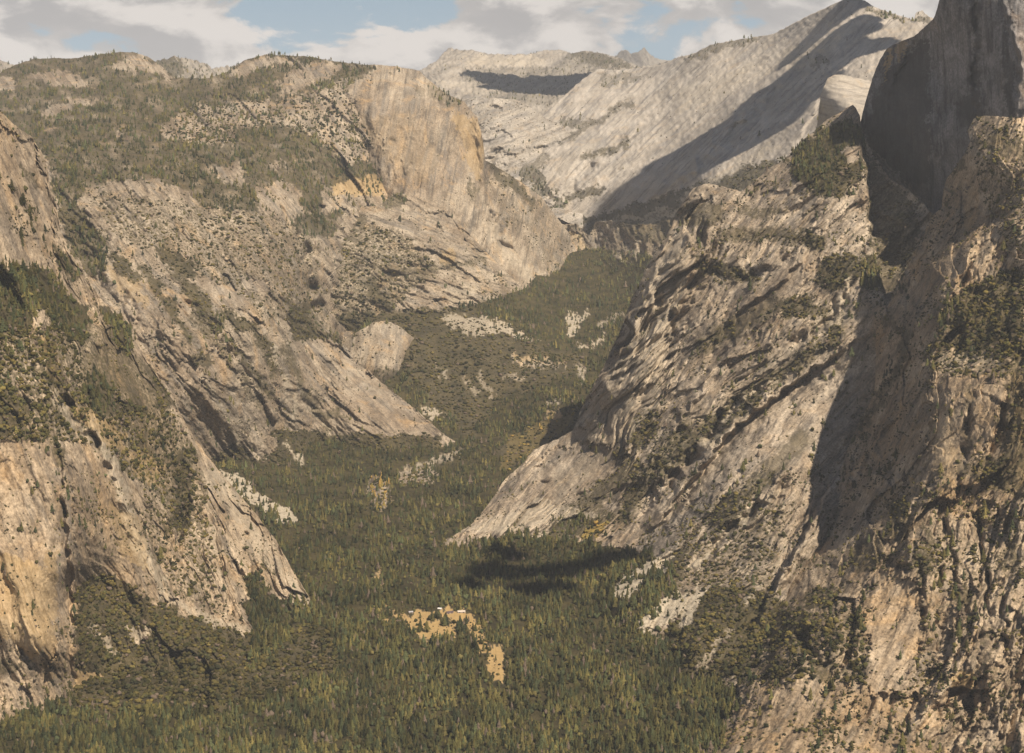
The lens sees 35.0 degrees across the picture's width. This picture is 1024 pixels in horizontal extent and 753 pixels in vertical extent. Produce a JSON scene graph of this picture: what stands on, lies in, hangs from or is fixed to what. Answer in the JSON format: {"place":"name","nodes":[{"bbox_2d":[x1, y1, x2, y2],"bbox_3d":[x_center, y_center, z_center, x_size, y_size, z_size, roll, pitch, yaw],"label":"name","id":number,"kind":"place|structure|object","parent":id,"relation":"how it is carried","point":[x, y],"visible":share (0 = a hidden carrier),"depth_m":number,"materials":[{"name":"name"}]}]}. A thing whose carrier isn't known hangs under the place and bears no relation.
{"place":"outdoors","nodes":[
{"label":"outdoors","id":0,"kind":"place"},
{"bbox_2d":[0,56,234,78],"bbox_3d":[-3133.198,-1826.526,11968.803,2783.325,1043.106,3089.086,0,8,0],"label":"mountain","id":1,"kind":"structure","parent":0,"point":[192,64],"depth_m":11485.27,"materials":[{"name":"grey stone"}]},
{"bbox_2d":[0,112,309,721],"bbox_3d":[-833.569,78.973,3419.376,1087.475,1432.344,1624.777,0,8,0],"label":"cliff","id":2,"kind":"structure","parent":0,"point":[119,564],"depth_m":3238.36,"materials":[{"name":"stone"}]},
{"bbox_2d":[157,546,164,559],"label":"pine tree","id":3,"kind":"object","parent":2,"relation":"on","point":[160,553],"visible":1,"depth_m":3371.76,"materials":[{"name":"green plant"}]},
{"bbox_2d":[0,52,387,466],"bbox_3d":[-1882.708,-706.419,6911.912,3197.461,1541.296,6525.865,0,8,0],"label":"mountain","id":4,"kind":"structure","parent":0,"point":[244,409],"depth_m":5570.21,"materials":[{"name":"stone"}]},
{"bbox_2d":[0,1,1023,752],"bbox_3d":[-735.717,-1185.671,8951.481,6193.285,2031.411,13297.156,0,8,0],"label":"scrub","id":5,"kind":"object","parent":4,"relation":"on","point":[664,449],"visible":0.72,"depth_m":4188.28,"materials":[{"name":"green plant"}]},
{"bbox_2d":[0,249,722,752],"bbox_3d":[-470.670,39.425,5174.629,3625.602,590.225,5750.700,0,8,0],"label":"valley floor","id":6,"kind":"structure","parent":0,"point":[458,315],"depth_m":4982.51,"materials":[{"name":"plant"}]},
{"bbox_2d":[22,709,30,721],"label":"pine tree","id":7,"kind":"object","parent":6,"relation":"on","point":[25,713],"visible":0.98,"depth_m":2810.90,"materials":[{"name":"green plant"}]},
{"bbox_2d":[49,701,52,711],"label":"pine tree","id":8,"kind":"object","parent":6,"relation":"on","point":[50,706],"visible":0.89,"depth_m":2849.70,"materials":[{"name":"green plant"}]},
{"bbox_2d":[62,726,67,736],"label":"pine tree","id":9,"kind":"object","parent":6,"relation":"on","point":[64,731],"visible":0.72,"depth_m":2711.29,"materials":[{"name":"green plant"}]},
{"bbox_2d":[69,722,74,735],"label":"pine tree","id":10,"kind":"object","parent":6,"relation":"on","point":[73,727],"visible":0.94,"depth_m":2713.32,"materials":[{"name":"green plant"}]},
{"bbox_2d":[115,719,119,731],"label":"pine tree","id":11,"kind":"object","parent":6,"relation":"on","point":[117,725],"visible":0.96,"depth_m":2740.21,"materials":[{"name":"green plant"}]},
{"bbox_2d":[124,713,130,729],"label":"pine tree","id":12,"kind":"object","parent":6,"relation":"on","point":[127,720],"visible":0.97,"depth_m":2769.64,"materials":[{"name":"green plant"}]},
{"bbox_2d":[124,732,130,745],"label":"pine tree","id":13,"kind":"object","parent":6,"relation":"on","point":[126,737],"visible":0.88,"depth_m":2675.21,"materials":[{"name":"green plant"}]},
{"bbox_2d":[131,719,137,732],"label":"pine tree","id":14,"kind":"object","parent":6,"relation":"on","point":[133,729],"visible":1,"depth_m":2756.96,"materials":[{"name":"green plant"}]},
{"bbox_2d":[143,703,149,714],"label":"pine tree","id":15,"kind":"object","parent":6,"relation":"on","point":[146,711],"visible":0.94,"depth_m":2850.99,"materials":[{"name":"green plant"}]},
{"bbox_2d":[223,731,228,743],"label":"pine tree","id":16,"kind":"object","parent":6,"relation":"on","point":[226,738],"visible":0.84,"depth_m":2731.23,"materials":[{"name":"green plant"}]},
{"bbox_2d":[289,718,295,732],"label":"pine tree","id":17,"kind":"object","parent":6,"relation":"on","point":[292,723],"visible":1,"depth_m":2827.60,"materials":[{"name":"green plant"}]},
{"bbox_2d":[297,719,302,730],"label":"pine tree","id":18,"kind":"object","parent":6,"relation":"on","point":[298,724],"visible":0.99,"depth_m":2821.30,"materials":[{"name":"green plant"}]},
{"bbox_2d":[325,718,328,730],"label":"pine tree","id":19,"kind":"object","parent":6,"relation":"on","point":[327,725],"visible":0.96,"depth_m":2830.36,"materials":[{"name":"green plant"}]},
{"bbox_2d":[334,719,339,732],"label":"pine tree","id":20,"kind":"object","parent":6,"relation":"on","point":[336,726],"visible":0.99,"depth_m":2831.37,"materials":[{"name":"green plant"}]},
{"bbox_2d":[338,719,343,731],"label":"pine tree","id":21,"kind":"object","parent":6,"relation":"on","point":[341,725],"visible":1,"depth_m":2825.46,"materials":[{"name":"green plant"}]},
{"bbox_2d":[342,722,348,736],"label":"pine tree","id":22,"kind":"object","parent":6,"relation":"on","point":[344,731],"visible":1,"depth_m":2822.33,"materials":[{"name":"green plant"}]},
{"bbox_2d":[350,720,356,733],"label":"pine tree","id":23,"kind":"object","parent":6,"relation":"on","point":[352,726],"visible":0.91,"depth_m":2836.12,"materials":[{"name":"green plant"}]},
{"bbox_2d":[364,721,369,737],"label":"pine tree","id":24,"kind":"object","parent":6,"relation":"on","point":[367,725],"visible":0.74,"depth_m":2827.26,"materials":[{"name":"green plant"}]},
{"bbox_2d":[368,730,373,743],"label":"pine tree","id":25,"kind":"object","parent":6,"relation":"on","point":[370,737],"visible":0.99,"depth_m":2792.86,"materials":[{"name":"green plant"}]},
{"bbox_2d":[373,720,379,735],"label":"pine tree","id":26,"kind":"object","parent":6,"relation":"on","point":[377,726],"visible":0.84,"depth_m":2840.64,"materials":[{"name":"green plant"}]},
{"bbox_2d":[387,649,390,659],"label":"pine tree","id":27,"kind":"object","parent":6,"relation":"on","point":[388,654],"visible":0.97,"depth_m":3194.97,"materials":[{"name":"green plant"}]},
{"bbox_2d":[410,722,416,732],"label":"pine tree","id":28,"kind":"object","parent":6,"relation":"on","point":[414,727],"visible":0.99,"depth_m":2838.43,"materials":[{"name":"green plant"}]},
{"bbox_2d":[451,722,455,735],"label":"pine tree","id":29,"kind":"object","parent":6,"relation":"on","point":[453,728],"visible":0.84,"depth_m":2823.27,"materials":[{"name":"green plant"}]},
{"bbox_2d":[465,728,469,741],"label":"pine tree","id":30,"kind":"object","parent":6,"relation":"on","point":[467,735],"visible":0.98,"depth_m":2792.05,"materials":[{"name":"green plant"}]},
{"bbox_2d":[34,116,918,521],"bbox_3d":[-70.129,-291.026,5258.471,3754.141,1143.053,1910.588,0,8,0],"label":"forest","id":31,"kind":"object","parent":6,"relation":"on","point":[466,486],"visible":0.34,"depth_m":5062.77,"materials":[{"name":"green plant"}]},
{"bbox_2d":[476,710,482,723],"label":"pine tree","id":32,"kind":"object","parent":6,"relation":"on","point":[478,719],"visible":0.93,"depth_m":2879.40,"materials":[{"name":"green plant"}]},
{"bbox_2d":[0,116,1023,752],"bbox_3d":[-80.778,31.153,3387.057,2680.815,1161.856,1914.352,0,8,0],"label":"forest","id":33,"kind":"object","parent":6,"relation":"on","point":[354,632],"visible":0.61,"depth_m":3172.88,"materials":[{"name":"green plant"}]},
{"bbox_2d":[0,252,1023,717],"bbox_3d":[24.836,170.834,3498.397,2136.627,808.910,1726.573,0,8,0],"label":"oak scrub","id":34,"kind":"object","parent":6,"relation":"on","point":[734,662],"visible":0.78,"depth_m":3169.99,"materials":[{"name":"green plant"}]},
{"bbox_2d":[518,686,523,700],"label":"pine tree","id":35,"kind":"object","parent":6,"relation":"on","point":[520,693],"visible":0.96,"depth_m":3001.83,"materials":[{"name":"green plant"}]},
{"bbox_2d":[569,696,575,710],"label":"pine tree","id":36,"kind":"object","parent":6,"relation":"on","point":[572,703],"visible":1,"depth_m":2926.97,"materials":[{"name":"green plant"}]},
{"bbox_2d":[582,697,588,707],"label":"pine tree","id":37,"kind":"object","parent":6,"relation":"on","point":[586,703],"visible":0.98,"depth_m":2928.12,"materials":[{"name":"green plant"}]},
{"bbox_2d":[609,683,615,696],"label":"pine tree","id":38,"kind":"object","parent":6,"relation":"on","point":[612,692],"visible":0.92,"depth_m":2982.47,"materials":[{"name":"green plant"}]},
{"bbox_2d":[615,682,621,696],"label":"pine tree","id":39,"kind":"object","parent":6,"relation":"on","point":[619,688],"visible":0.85,"depth_m":2975.62,"materials":[{"name":"green plant"}]},
{"bbox_2d":[629,724,636,741],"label":"pine tree","id":40,"kind":"object","parent":6,"relation":"on","point":[633,734],"visible":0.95,"depth_m":2744.82,"materials":[{"name":"green plant"}]},
{"bbox_2d":[635,687,640,701],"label":"pine tree","id":41,"kind":"object","parent":6,"relation":"on","point":[638,692],"visible":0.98,"depth_m":2940.47,"materials":[{"name":"green plant"}]},
{"bbox_2d":[636,722,639,736],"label":"pine tree","id":42,"kind":"object","parent":6,"relation":"on","point":[638,729],"visible":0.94,"depth_m":2761.65,"materials":[{"name":"green plant"}]},
{"bbox_2d":[641,732,649,748],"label":"pine tree","id":43,"kind":"object","parent":6,"relation":"on","point":[644,742],"visible":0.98,"depth_m":2695.41,"materials":[{"name":"green plant"}]},
{"bbox_2d":[669,730,674,742],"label":"pine tree","id":44,"kind":"object","parent":6,"relation":"on","point":[672,735],"visible":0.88,"depth_m":2693.18,"materials":[{"name":"green plant"}]},
{"bbox_2d":[719,701,725,716],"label":"pine tree","id":45,"kind":"object","parent":6,"relation":"on","point":[722,709],"visible":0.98,"depth_m":2866.16,"materials":[{"name":"green plant"}]},
{"bbox_2d":[722,705,727,717],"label":"pine tree","id":46,"kind":"object","parent":6,"relation":"on","point":[725,713],"visible":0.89,"depth_m":2855.52,"materials":[{"name":"green plant"}]},
{"bbox_2d":[341,321,413,382],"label":"dome","id":47,"kind":"structure","parent":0,"point":[402,338],"depth_m":6051.23,"materials":[{"name":"stone"}]},
{"bbox_2d":[300,316,455,450],"bbox_3d":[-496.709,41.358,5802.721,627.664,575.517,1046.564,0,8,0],"label":"mountain","id":48,"kind":"structure","parent":0,"point":[373,419],"depth_m":5601.30,"materials":[{"name":"stone"}]},
{"bbox_2d":[330,193,521,338],"bbox_3d":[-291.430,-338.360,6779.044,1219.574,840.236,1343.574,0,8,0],"label":"mountain","id":49,"kind":"structure","parent":0,"point":[430,293],"depth_m":6648.26,"materials":[{"name":"stone"}]},
{"bbox_2d":[343,64,578,288],"bbox_3d":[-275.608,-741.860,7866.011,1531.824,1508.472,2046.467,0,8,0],"label":"cliff","id":50,"kind":"structure","parent":0,"point":[402,159],"depth_m":7233.94,"materials":[{"name":"stone"}]},
{"bbox_2d":[0,0,938,69],"label":"sky","id":51,"kind":"structure","parent":0,"point":[411,34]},
{"bbox_2d":[460,98,582,227],"bbox_3d":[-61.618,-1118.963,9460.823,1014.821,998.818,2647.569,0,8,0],"label":"dome","id":52,"kind":"structure","parent":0,"point":[508,136],"depth_m":8970.11,"materials":[{"name":"grey stone"}]},
{"bbox_2d":[77,30,1004,655],"bbox_3d":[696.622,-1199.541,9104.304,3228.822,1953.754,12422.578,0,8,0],"label":"boulders","id":53,"kind":"object","parent":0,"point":[605,410],"visible":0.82,"depth_m":4223.32,"materials":[{"name":"grey stone"}]},
{"bbox_2d":[419,48,685,114],"bbox_3d":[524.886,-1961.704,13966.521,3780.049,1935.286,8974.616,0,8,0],"label":"mountain","id":54,"kind":"structure","parent":0,"point":[453,80],"depth_m":13406.88,"materials":[{"name":"grey stone"}]},
{"bbox_2d":[0,6,924,355],"bbox_3d":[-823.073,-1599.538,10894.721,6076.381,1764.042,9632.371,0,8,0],"label":"forest","id":55,"kind":"object","parent":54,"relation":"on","point":[510,312],"visible":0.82,"depth_m":6920.56,"materials":[{"name":"green plant"}]},
{"bbox_2d":[562,217,674,265],"bbox_3d":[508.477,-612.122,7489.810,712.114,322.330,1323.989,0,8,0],"label":"cliff","id":56,"kind":"structure","parent":0,"point":[625,234],"depth_m":7671.61,"materials":[{"name":"stone"}]},
{"bbox_2d":[615,47,669,66],"bbox_3d":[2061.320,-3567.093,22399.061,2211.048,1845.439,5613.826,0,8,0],"label":"mountain","id":57,"kind":"structure","parent":0,"point":[642,57],"depth_m":21165.48,"materials":[{"name":"grey stone"}]},
{"bbox_2d":[445,105,933,690],"bbox_3d":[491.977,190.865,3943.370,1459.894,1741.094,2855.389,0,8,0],"label":"mountain","id":58,"kind":"structure","parent":0,"point":[791,275],"depth_m":4250.45,"materials":[{"name":"stone"}]},
{"bbox_2d":[520,0,932,235],"bbox_3d":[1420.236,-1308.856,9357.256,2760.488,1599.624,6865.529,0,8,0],"label":"mountain","id":59,"kind":"structure","parent":0,"point":[650,157],"depth_m":8391.28,"materials":[{"name":"grey stone"}]},
{"bbox_2d":[817,75,870,127],"bbox_3d":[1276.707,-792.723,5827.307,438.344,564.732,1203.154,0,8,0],"label":"dome","id":60,"kind":"structure","parent":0,"point":[839,93],"depth_m":5570.62,"materials":[{"name":"grey stone"}]},
{"bbox_2d":[716,116,1023,752],"bbox_3d":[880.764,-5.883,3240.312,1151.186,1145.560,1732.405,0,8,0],"label":"cliff","id":61,"kind":"structure","parent":0,"point":[906,595],"depth_m":3035.91,"materials":[{"name":"stone"}]},
{"bbox_2d":[726,702,732,715],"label":"pine tree","id":62,"kind":"object","parent":61,"relation":"on","point":[729,712],"visible":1,"depth_m":2834.51,"materials":[{"name":"green plant"}]},
{"bbox_2d":[746,668,751,681],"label":"pine tree","id":63,"kind":"object","parent":61,"relation":"on","point":[749,676],"visible":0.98,"depth_m":2926.49,"materials":[{"name":"green plant"}]},
{"bbox_2d":[898,732,905,747],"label":"pine tree","id":64,"kind":"object","parent":61,"relation":"on","point":[902,742],"visible":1,"depth_m":2583.65,"materials":[{"name":"green plant"}]},
{"bbox_2d":[905,719,910,732],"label":"pine tree","id":65,"kind":"object","parent":61,"relation":"on","point":[908,727],"visible":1,"depth_m":2617.24,"materials":[{"name":"green plant"}]},
{"bbox_2d":[954,622,962,637],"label":"pine tree","id":66,"kind":"object","parent":61,"relation":"on","point":[958,631],"visible":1,"depth_m":2740.14,"materials":[{"name":"green plant"}]},
{"bbox_2d":[956,594,961,606],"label":"pine tree","id":67,"kind":"object","parent":61,"relation":"on","point":[959,602],"visible":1,"depth_m":2814.16,"materials":[{"name":"green plant"}]},
{"bbox_2d":[979,499,987,516],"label":"pine tree","id":68,"kind":"object","parent":61,"relation":"on","point":[983,507],"visible":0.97,"depth_m":2979.51,"materials":[{"name":"green plant"}]},
{"bbox_2d":[860,0,1023,213],"bbox_3d":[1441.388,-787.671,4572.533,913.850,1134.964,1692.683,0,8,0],"label":"mountain","id":69,"kind":"structure","parent":0,"point":[946,75],"depth_m":4401.14,"materials":[{"name":"stone"}]}
]}

